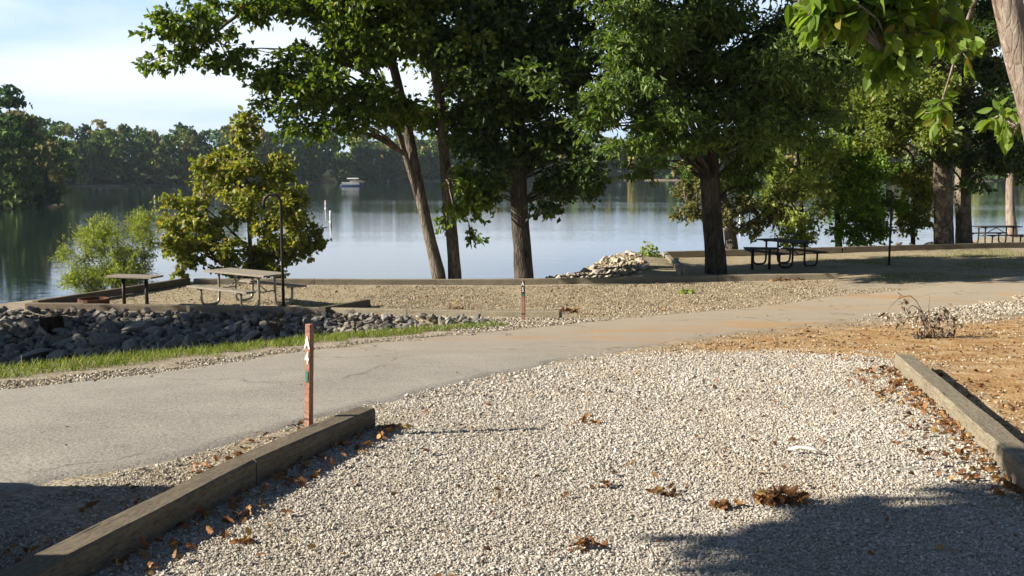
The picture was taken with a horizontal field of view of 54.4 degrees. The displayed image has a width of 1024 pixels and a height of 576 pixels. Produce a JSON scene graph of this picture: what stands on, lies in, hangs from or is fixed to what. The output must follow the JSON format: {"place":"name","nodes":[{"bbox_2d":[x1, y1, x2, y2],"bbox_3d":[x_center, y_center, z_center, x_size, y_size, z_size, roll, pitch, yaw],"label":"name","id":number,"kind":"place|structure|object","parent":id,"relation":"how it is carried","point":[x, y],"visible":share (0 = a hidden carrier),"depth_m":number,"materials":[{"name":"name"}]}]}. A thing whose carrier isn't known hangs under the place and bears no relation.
{"place":"outdoors","nodes":[
{"label":"outdoors","id":0,"kind":"place"},
{"bbox_2d":[113,279,899,320],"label":"pad gravel","id":1,"kind":"structure","parent":0,"point":[615,309],"depth_m":22.64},
{"bbox_2d":[0,347,1023,575],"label":"gravel","id":2,"kind":"structure","parent":0,"point":[564,400],"depth_m":5.16,"materials":[{"name":"gravel"}]},
{"bbox_2d":[788,446,821,452],"bbox_3d":[1.702,0.934,5.776,0.190,0.030,0.029,2,7,20],"label":"stick","id":3,"kind":"object","parent":2,"relation":"on","point":[803,448],"visible":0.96,"depth_m":5.78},
{"bbox_2d":[0,162,1023,575],"bbox_3d":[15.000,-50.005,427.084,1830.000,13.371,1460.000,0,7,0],"label":"ground","id":4,"kind":"structure","parent":0,"point":[852,276],"depth_m":7.26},
{"bbox_2d":[0,317,9,324],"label":"boulder","id":5,"kind":"object","parent":4,"relation":"on","point":[2,321],"visible":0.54,"depth_m":19.98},
{"bbox_2d":[1,350,9,357],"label":"boulder","id":6,"kind":"object","parent":4,"relation":"on","point":[6,354],"visible":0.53,"depth_m":18.42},
{"bbox_2d":[0,110,12,130],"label":"headland tree","id":7,"kind":"object","parent":4,"relation":"on","point":[4,115],"visible":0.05,"depth_m":148.52,"materials":[{"name":"green plant"}]},
{"bbox_2d":[3,319,17,328],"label":"boulder","id":8,"kind":"object","parent":4,"relation":"on","point":[8,322],"visible":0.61,"depth_m":19.89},
{"bbox_2d":[4,344,17,350],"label":"boulder","id":9,"kind":"object","parent":4,"relation":"on","point":[11,347],"visible":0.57,"depth_m":18.58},
{"bbox_2d":[0,131,26,208],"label":"headland tree","id":10,"kind":"object","parent":4,"relation":"on","point":[5,148],"visible":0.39,"depth_m":122.78,"materials":[{"name":"green plant"}]},
{"bbox_2d":[11,356,20,366],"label":"boulder","id":11,"kind":"object","parent":4,"relation":"on","point":[15,361],"visible":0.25,"depth_m":18.09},
{"bbox_2d":[0,84,40,183],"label":"headland tree","id":12,"kind":"object","parent":4,"relation":"on","point":[8,100],"visible":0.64,"depth_m":125.72,"materials":[{"name":"green plant"}]},
{"bbox_2d":[1,109,45,155],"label":"headland tree","id":13,"kind":"object","parent":4,"relation":"on","point":[16,113],"visible":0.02,"depth_m":143.22,"materials":[{"name":"green plant"}]},
{"bbox_2d":[0,158,46,208],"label":"headland tree","id":14,"kind":"object","parent":4,"relation":"on","point":[20,177],"visible":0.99,"depth_m":120.73,"materials":[{"name":"green plant"}]},
{"bbox_2d":[18,318,39,328],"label":"boulder","id":15,"kind":"object","parent":4,"relation":"on","point":[30,323],"visible":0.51,"depth_m":19.74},
{"bbox_2d":[7,114,53,195],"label":"headland tree","id":16,"kind":"object","parent":4,"relation":"on","point":[35,124],"visible":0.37,"depth_m":128.88,"materials":[{"name":"green plant"}]},
{"bbox_2d":[14,348,49,360],"bbox_3d":[-8.909,1.257,18.378,0.483,0.197,0.644,-19,-1,38],"label":"boulder","id":17,"kind":"object","parent":4,"relation":"on","point":[35,352],"visible":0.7,"depth_m":18.29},
{"bbox_2d":[35,325,47,335],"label":"boulder","id":18,"kind":"object","parent":4,"relation":"on","point":[40,329],"visible":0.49,"depth_m":19.32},
{"bbox_2d":[27,166,61,207],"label":"headland tree","id":19,"kind":"object","parent":4,"relation":"on","point":[50,197],"visible":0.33,"depth_m":126.22,"materials":[{"name":"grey plant"}]},
{"bbox_2d":[29,139,67,195],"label":"headland tree","id":20,"kind":"object","parent":4,"relation":"on","point":[55,169],"visible":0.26,"depth_m":137.60,"materials":[{"name":"green plant"}]},
{"bbox_2d":[30,128,68,184],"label":"headland tree","id":21,"kind":"object","parent":4,"relation":"on","point":[49,136],"visible":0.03,"depth_m":162.65,"materials":[{"name":"green plant"}]},
{"bbox_2d":[39,316,64,334],"bbox_3d":[-9.040,0.843,19.555,0.452,0.597,0.484,5,9,37],"label":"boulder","id":22,"kind":"object","parent":4,"relation":"on","point":[48,324],"visible":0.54,"depth_m":19.37,"materials":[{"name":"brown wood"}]},
{"bbox_2d":[25,302,85,309],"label":"timber beam","id":23,"kind":"structure","parent":4,"relation":"on","point":[55,306],"depth_m":20.77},
{"bbox_2d":[46,349,68,360],"bbox_3d":[-8.267,1.312,18.301,0.496,0.227,0.362,36,27,19],"label":"boulder","id":24,"kind":"object","parent":4,"relation":"on","point":[58,353],"visible":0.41,"depth_m":18.26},
{"bbox_2d":[35,137,79,195],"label":"headland tree","id":25,"kind":"object","parent":4,"relation":"on","point":[66,156],"visible":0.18,"depth_m":151.19,"materials":[{"name":"green plant"}]},
{"bbox_2d":[51,328,69,333],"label":"boulder","id":26,"kind":"object","parent":4,"relation":"on","point":[64,330],"visible":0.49,"depth_m":19.39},
{"bbox_2d":[56,337,71,343],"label":"boulder","id":27,"kind":"object","parent":4,"relation":"on","point":[66,340],"visible":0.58,"depth_m":18.97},
{"bbox_2d":[66,345,76,349],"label":"boulder","id":28,"kind":"object","parent":4,"relation":"on","point":[69,347],"visible":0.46,"depth_m":18.68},
{"bbox_2d":[69,345,84,356],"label":"boulder","id":29,"kind":"object","parent":4,"relation":"on","point":[81,351],"visible":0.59,"depth_m":18.44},
{"bbox_2d":[73,337,88,345],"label":"boulder","id":30,"kind":"object","parent":4,"relation":"on","point":[84,341],"visible":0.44,"depth_m":18.90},
{"bbox_2d":[77,297,109,303],"bbox_3d":[-9.156,0.332,21.793,0.650,0.210,0.650,0,7,0],"label":"fire ring","id":31,"kind":"object","parent":4,"relation":"on","point":[103,300],"visible":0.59,"depth_m":21.71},
{"bbox_2d":[84,351,107,357],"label":"boulder","id":32,"kind":"object","parent":4,"relation":"on","point":[91,353],"visible":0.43,"depth_m":18.20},
{"bbox_2d":[87,310,106,317],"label":"boulder","id":33,"kind":"object","parent":4,"relation":"on","point":[96,314],"visible":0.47,"depth_m":20.05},
{"bbox_2d":[48,203,167,295],"bbox_3d":[-10.649,-0.587,26.385,2.969,3.345,2.472,0,7,0],"label":"willow shrub","id":34,"kind":"object","parent":4,"relation":"on","point":[94,278],"visible":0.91,"depth_m":26.12,"materials":[{"name":"green plant"}]},
{"bbox_2d":[89,333,126,347],"bbox_3d":[-7.632,1.010,18.854,0.713,0.368,0.428,-6,9,-42],"label":"boulder","id":35,"kind":"object","parent":4,"relation":"on","point":[96,339],"visible":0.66,"depth_m":18.66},
{"bbox_2d":[101,321,116,333],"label":"boulder","id":36,"kind":"object","parent":4,"relation":"on","point":[109,326],"visible":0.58,"depth_m":19.36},
{"bbox_2d":[32,278,189,302],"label":"timber beam","id":37,"kind":"structure","parent":4,"relation":"on","point":[73,298],"depth_m":23.53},
{"bbox_2d":[0,458,255,575],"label":"timber beam","id":38,"kind":"structure","parent":4,"relation":"on","point":[98,547],"depth_m":4.28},
{"bbox_2d":[121,338,137,351],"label":"boulder","id":39,"kind":"object","parent":4,"relation":"on","point":[128,344],"visible":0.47,"depth_m":18.54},
{"bbox_2d":[124,317,135,321],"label":"boulder","id":40,"kind":"object","parent":4,"relation":"on","point":[131,319],"visible":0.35,"depth_m":19.96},
{"bbox_2d":[105,274,162,303],"bbox_3d":[-8.162,0.117,21.566,1.120,0.780,0.458,2,7,14],"label":"serving table","id":41,"kind":"object","parent":4,"relation":"on","point":[122,277],"visible":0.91,"depth_m":21.48,"materials":[{"name":"wood"}]},
{"bbox_2d":[83,303,186,311],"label":"timber beam","id":42,"kind":"structure","parent":4,"relation":"on","point":[135,307],"depth_m":20.45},
{"bbox_2d":[122,321,154,332],"bbox_3d":[-7.245,0.804,19.540,0.558,0.368,0.746,3,7,22],"label":"boulder","id":43,"kind":"object","parent":4,"relation":"on","point":[137,326],"visible":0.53,"depth_m":19.27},
{"bbox_2d":[142,326,163,332],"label":"boulder","id":44,"kind":"object","parent":4,"relation":"on","point":[151,329],"visible":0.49,"depth_m":19.17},
{"bbox_2d":[162,337,183,348],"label":"boulder","id":45,"kind":"object","parent":4,"relation":"on","point":[174,342],"visible":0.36,"depth_m":18.18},
{"bbox_2d":[167,326,178,334],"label":"boulder","id":46,"kind":"object","parent":4,"relation":"on","point":[171,328],"visible":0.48,"depth_m":19.10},
{"bbox_2d":[180,332,198,348],"bbox_3d":[-5.911,1.058,18.292,0.269,0.478,0.536,1,7,10],"label":"boulder","id":47,"kind":"object","parent":4,"relation":"on","point":[189,338],"visible":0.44,"depth_m":18.17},
{"bbox_2d":[208,326,222,335],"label":"boulder","id":48,"kind":"object","parent":4,"relation":"on","point":[213,329],"visible":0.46,"depth_m":18.78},
{"bbox_2d":[225,321,242,331],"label":"boulder","id":49,"kind":"object","parent":4,"relation":"on","point":[235,326],"visible":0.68,"depth_m":18.85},
{"bbox_2d":[149,105,331,279],"bbox_3d":[-7.713,-2.333,28.040,5.305,5.598,3.068,0,7,0],"label":"sycamore sapling","id":50,"kind":"object","parent":4,"relation":"on","point":[234,167],"visible":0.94,"depth_m":27.65,"materials":[{"name":"green plant"}]},
{"bbox_2d":[230,527,254,543],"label":"leaf clump","id":51,"kind":"object","parent":4,"relation":"on","point":[246,539],"visible":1,"depth_m":4.32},
{"bbox_2d":[0,305,488,367],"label":"rubble","id":52,"kind":"object","parent":4,"relation":"on","point":[141,338],"visible":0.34,"depth_m":18.89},
{"bbox_2d":[186,305,304,313],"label":"timber beam","id":53,"kind":"structure","parent":4,"relation":"on","point":[229,309],"depth_m":19.78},
{"bbox_2d":[186,268,306,305],"bbox_3d":[-5.781,0.015,21.705,2.009,0.753,1.660,5,8,36],"label":"picnic table","id":54,"kind":"object","parent":4,"relation":"on","point":[257,274],"visible":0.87,"depth_m":21.56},
{"bbox_2d":[240,329,260,341],"bbox_3d":[-4.870,0.963,18.319,0.722,0.219,0.490,-34,6,5],"label":"boulder","id":55,"kind":"object","parent":4,"relation":"on","point":[252,334],"visible":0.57,"depth_m":18.12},
{"bbox_2d":[193,278,314,284],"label":"timber beam","id":56,"kind":"structure","parent":4,"relation":"on","point":[229,281],"depth_m":26.22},
{"bbox_2d":[0,318,510,378],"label":"grass strip","id":57,"kind":"object","parent":4,"relation":"on","point":[166,353],"depth_m":11.01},
{"bbox_2d":[262,193,284,305],"bbox_3d":[-4.660,-0.597,19.508,0.404,2.519,0.087,0,7,0],"label":"lantern pole","id":58,"kind":"object","parent":4,"relation":"on","point":[281,239],"visible":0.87,"depth_m":19.44,"materials":[{"name":"metal"}]},
{"bbox_2d":[262,314,286,338],"bbox_3d":[-4.313,0.743,18.177,0.458,0.526,0.408,-3,7,-22],"label":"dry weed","id":59,"kind":"object","parent":4,"relation":"on","point":[273,327],"visible":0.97,"depth_m":18.16,"materials":[{"name":"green plant"}]},
{"bbox_2d":[280,330,288,337],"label":"boulder","id":60,"kind":"object","parent":4,"relation":"on","point":[282,333],"visible":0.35,"depth_m":18.07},
{"bbox_2d":[235,407,374,484],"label":"timber beam","id":61,"kind":"structure","parent":4,"relation":"on","point":[290,449],"depth_m":5.72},
{"bbox_2d":[302,314,310,323],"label":"boulder","id":62,"kind":"object","parent":4,"relation":"on","point":[306,319],"visible":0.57,"depth_m":18.78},
{"bbox_2d":[304,323,313,427],"bbox_3d":[-1.275,0.681,6.242,0.049,0.920,0.042,6,8,32],"label":"marker post","id":63,"kind":"object","parent":4,"relation":"on","point":[309,359],"visible":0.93,"depth_m":6.21,"materials":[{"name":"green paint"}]},
{"bbox_2d":[310,321,323,326],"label":"boulder","id":64,"kind":"object","parent":4,"relation":"on","point":[315,323],"visible":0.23,"depth_m":18.45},
{"bbox_2d":[128,0,524,278],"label":"leaning tree","id":65,"kind":"object","parent":4,"relation":"on","point":[387,36],"visible":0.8,"depth_m":24.64,"materials":[{"name":"green plant"}]},
{"bbox_2d":[318,299,370,312],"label":"timber beam","id":66,"kind":"structure","parent":4,"relation":"on","point":[364,303],"depth_m":20.48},
{"bbox_2d":[304,307,407,316],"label":"timber beam","id":67,"kind":"structure","parent":4,"relation":"on","point":[375,311],"depth_m":18.70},
{"bbox_2d":[314,279,435,284],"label":"timber beam","id":68,"kind":"structure","parent":4,"relation":"on","point":[375,281],"depth_m":26.14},
{"bbox_2d":[444,301,463,308],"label":"leaf clump","id":69,"kind":"object","parent":4,"relation":"on","point":[456,303],"visible":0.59,"depth_m":20.76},
{"bbox_2d":[407,309,561,318],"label":"timber beam","id":70,"kind":"structure","parent":4,"relation":"on","point":[501,313],"depth_m":17.68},
{"bbox_2d":[436,278,557,284],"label":"timber beam","id":71,"kind":"structure","parent":4,"relation":"on","point":[532,281],"depth_m":25.99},
{"bbox_2d":[0,280,1023,575],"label":"fallen leaves","id":72,"kind":"object","parent":4,"relation":"on","point":[390,428],"visible":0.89,"depth_m":5.73,"materials":[{"name":"brown plant"}]},
{"bbox_2d":[0,295,1023,389],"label":"shoulder gravel","id":73,"kind":"structure","parent":4,"relation":"on","point":[1004,308],"depth_m":14.83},
{"bbox_2d":[416,0,623,277],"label":"shade tree","id":74,"kind":"object","parent":4,"relation":"on","point":[538,142],"visible":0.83,"depth_m":25.32,"materials":[{"name":"green plant"}]},
{"bbox_2d":[38,118,1004,185],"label":"woods","id":75,"kind":"object","parent":4,"relation":"on","point":[97,153],"visible":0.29,"depth_m":317.12,"materials":[{"name":"green plant"}]},
{"bbox_2d":[521,280,524,319],"bbox_3d":[0.189,0.307,16.751,0.062,0.890,0.058,1,7,10],"label":"marker post","id":76,"kind":"object","parent":4,"relation":"on","point":[522,299],"visible":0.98,"depth_m":16.72,"materials":[{"name":"green paint"}]},
{"bbox_2d":[559,306,579,312],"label":"leaf clump","id":77,"kind":"object","parent":4,"relation":"on","point":[568,309],"visible":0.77,"depth_m":19.23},
{"bbox_2d":[566,535,607,552],"bbox_3d":[0.295,1.096,4.239,0.199,0.102,0.116,-4,8,-29],"label":"leaf clump","id":78,"kind":"object","parent":4,"relation":"on","point":[585,541],"visible":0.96,"depth_m":4.24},
{"bbox_2d":[574,413,601,423],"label":"leaf clump","id":79,"kind":"object","parent":4,"relation":"on","point":[584,418],"visible":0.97,"depth_m":6.67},
{"bbox_2d":[588,264,597,269],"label":"boulder","id":80,"kind":"object","parent":4,"relation":"on","point":[594,266],"visible":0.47,"depth_m":28.28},
{"bbox_2d":[592,269,605,273],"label":"boulder","id":81,"kind":"object","parent":4,"relation":"on","point":[597,271],"visible":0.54,"depth_m":27.64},
{"bbox_2d":[586,479,613,488],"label":"leaf clump","id":82,"kind":"object","parent":4,"relation":"on","point":[605,482],"visible":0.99,"depth_m":5.11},
{"bbox_2d":[545,254,660,277],"bbox_3d":[7.938,-0.592,33.183,18.562,1.665,6.637,-4,8,-28],"label":"pale rubble","id":83,"kind":"object","parent":4,"relation":"on","point":[606,264],"visible":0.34,"depth_m":28.14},
{"bbox_2d":[637,241,663,257],"bbox_3d":[4.300,-1.166,31.244,0.982,0.662,0.819,0,7,0],"label":"rock plant","id":84,"kind":"object","parent":83,"relation":"on","point":[647,253],"visible":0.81,"depth_m":31.16,"materials":[{"name":"green plant"}]},
{"bbox_2d":[214,249,1023,308],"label":"sparse grass","id":85,"kind":"structure","parent":4,"relation":"on","point":[981,251],"depth_m":28.04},
{"bbox_2d":[558,275,716,283],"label":"timber beam","id":86,"kind":"structure","parent":4,"relation":"on","point":[601,280],"depth_m":25.76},
{"bbox_2d":[638,264,648,268],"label":"boulder","id":87,"kind":"object","parent":4,"relation":"on","point":[643,266],"visible":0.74,"depth_m":28.07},
{"bbox_2d":[644,483,675,496],"bbox_3d":[0.766,1.022,4.995,0.166,0.094,0.119,-4,8,-27],"label":"leaf clump","id":88,"kind":"object","parent":4,"relation":"on","point":[657,489],"visible":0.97,"depth_m":4.99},
{"bbox_2d":[662,252,682,275],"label":"timber beam","id":89,"kind":"structure","parent":4,"relation":"on","point":[677,267],"depth_m":28.39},
{"bbox_2d":[678,289,694,293],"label":"green sprig","id":90,"kind":"object","parent":4,"relation":"on","point":[689,291],"visible":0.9,"depth_m":23.24,"materials":[{"name":"green plant"}]},
{"bbox_2d":[683,267,690,275],"bbox_3d":[4.620,-0.379,26.290,0.160,0.340,0.160,-1,7,-6],"label":"timber stub","id":91,"kind":"object","parent":4,"relation":"on","point":[686,271],"visible":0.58,"depth_m":26.21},
{"bbox_2d":[441,2,1010,243],"bbox_3d":[14.709,-8.558,34.574,56.596,15.224,12.833,0,7,2],"label":"mottled tree","id":92,"kind":"object","parent":4,"relation":"on","point":[894,119],"visible":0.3,"depth_m":32.46,"materials":[{"name":"green plant"}]},
{"bbox_2d":[709,498,745,510],"bbox_3d":[1.036,1.049,4.793,0.200,0.076,0.106,0,7,0],"label":"leaf clump","id":93,"kind":"object","parent":4,"relation":"on","point":[723,504],"visible":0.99,"depth_m":4.79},
{"bbox_2d":[668,160,796,249],"bbox_3d":[7.383,-2.723,34.350,4.504,4.160,2.550,-1,7,-8],"label":"pale tree","id":94,"kind":"object","parent":4,"relation":"on","point":[684,188],"visible":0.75,"depth_m":34.05,"materials":[{"name":"green plant"}]},
{"bbox_2d":[497,0,974,274],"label":"willow oak","id":95,"kind":"object","parent":4,"relation":"on","point":[653,49],"visible":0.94,"depth_m":24.24,"materials":[{"name":"green plant"}]},
{"bbox_2d":[666,247,841,256],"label":"timber beam","id":96,"kind":"structure","parent":4,"relation":"on","point":[734,252],"depth_m":32.54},
{"bbox_2d":[743,247,778,269],"bbox_3d":[7.050,-0.783,28.206,0.950,0.720,0.458,1,7,8],"label":"serving table","id":97,"kind":"object","parent":4,"relation":"on","point":[769,249],"visible":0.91,"depth_m":28.15,"materials":[{"name":"wood"}]},
{"bbox_2d":[717,273,837,280],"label":"timber beam","id":98,"kind":"structure","parent":4,"relation":"on","point":[767,277],"depth_m":25.46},
{"bbox_2d":[751,482,812,508],"bbox_3d":[1.326,1.027,4.876,0.292,0.150,0.227,0,7,0],"label":"leaf clump","id":99,"kind":"object","parent":4,"relation":"on","point":[794,496],"visible":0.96,"depth_m":4.86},
{"bbox_2d":[768,277,802,281],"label":"leaf clump","id":100,"kind":"object","parent":4,"relation":"on","point":[778,279],"visible":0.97,"depth_m":25.35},
{"bbox_2d":[744,238,827,267],"bbox_3d":[7.951,-1.017,28.981,1.660,0.753,1.725,-3,8,-26],"label":"picnic table","id":101,"kind":"object","parent":4,"relation":"on","point":[786,241],"visible":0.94,"depth_m":28.75,"materials":[{"name":"wood"}]},
{"bbox_2d":[748,128,855,247],"bbox_3d":[9.907,-3.317,34.586,3.587,4.877,3.710,0,7,0],"label":"lime tree","id":102,"kind":"object","parent":4,"relation":"on","point":[803,181],"visible":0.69,"depth_m":34.05,"materials":[{"name":"green plant"}]},
{"bbox_2d":[622,316,1023,439],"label":"dirt stones","id":103,"kind":"object","parent":4,"relation":"on","point":[945,364],"visible":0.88,"depth_m":11.92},
{"bbox_2d":[676,319,1023,429],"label":"dirt litter","id":104,"kind":"object","parent":4,"relation":"on","point":[931,348],"visible":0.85,"depth_m":11.75,"materials":[{"name":"brown plant"}]},
{"bbox_2d":[795,129,916,246],"bbox_3d":[12.150,-3.393,35.593,4.129,4.954,3.736,-4,8,-32],"label":"bright green tree","id":105,"kind":"object","parent":4,"relation":"on","point":[865,212],"visible":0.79,"depth_m":34.91,"materials":[{"name":"green plant"}]},
{"bbox_2d":[886,190,892,264],"bbox_3d":[10.700,-1.644,28.326,0.224,2.299,0.087,0,7,0],"label":"lantern pole","id":106,"kind":"object","parent":4,"relation":"on","point":[890,229],"visible":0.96,"depth_m":28.28,"materials":[{"name":"metal"}]},
{"bbox_2d":[784,0,1023,154],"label":"tree","id":107,"kind":"object","parent":4,"relation":"on","point":[892,34],"visible":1,"depth_m":6.78,"materials":[{"name":"green plant"}]},
{"bbox_2d":[877,137,933,244],"bbox_3d":[14.643,-3.434,36.646,2.560,4.834,3.764,5,9,38],"label":"yellowing tree","id":108,"kind":"object","parent":4,"relation":"on","point":[916,180],"visible":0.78,"depth_m":36.29,"materials":[{"name":"green plant"}]},
{"bbox_2d":[878,293,962,338],"bbox_3d":[5.583,0.425,13.237,1.400,0.744,0.549,-2,7,-18],"label":"dead branch","id":109,"kind":"object","parent":4,"relation":"on","point":[939,318],"visible":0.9,"depth_m":13.21,"materials":[{"name":"brown plant"}]},
{"bbox_2d":[842,242,1023,252],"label":"timber beam","id":110,"kind":"structure","parent":4,"relation":"on","point":[856,249],"depth_m":32.78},
{"bbox_2d":[895,354,1023,494],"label":"timber beam","id":111,"kind":"structure","parent":4,"relation":"on","point":[998,440],"depth_m":6.38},
{"bbox_2d":[915,0,1023,243],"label":"spotted tree","id":112,"kind":"object","parent":4,"relation":"on","point":[989,152],"visible":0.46,"depth_m":33.59,"materials":[{"name":"green plant"}]},
{"bbox_2d":[972,92,1023,236],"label":"pale trunk tree","id":113,"kind":"object","parent":4,"relation":"on","point":[1012,182],"visible":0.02,"depth_m":44.72,"materials":[{"name":"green plant"}]},
{"bbox_2d":[972,225,1023,242],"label":"picnic table","id":114,"kind":"object","parent":4,"relation":"on","point":[998,233],"visible":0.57,"depth_m":39.73,"materials":[{"name":"wood"}]},
{"bbox_2d":[0,276,1023,494],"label":"road","id":115,"kind":"structure","parent":0,"point":[119,423],"depth_m":8.27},
{"bbox_2d":[0,180,1023,303],"bbox_3d":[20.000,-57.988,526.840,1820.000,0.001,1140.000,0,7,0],"label":"lake water","id":116,"kind":"structure","parent":0,"point":[372,230],"depth_m":78.62,"materials":[{"name":"blue liquid"}]},
{"bbox_2d":[340,178,360,185],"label":"pontoon boat","id":117,"kind":"object","parent":116,"relation":"on","point":[351,183],"visible":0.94,"depth_m":282.37,"materials":[{"name":"white metal"}]},
{"bbox_2d":[0,0,1023,155],"label":"sky","id":118,"kind":"structure","parent":0,"point":[70,59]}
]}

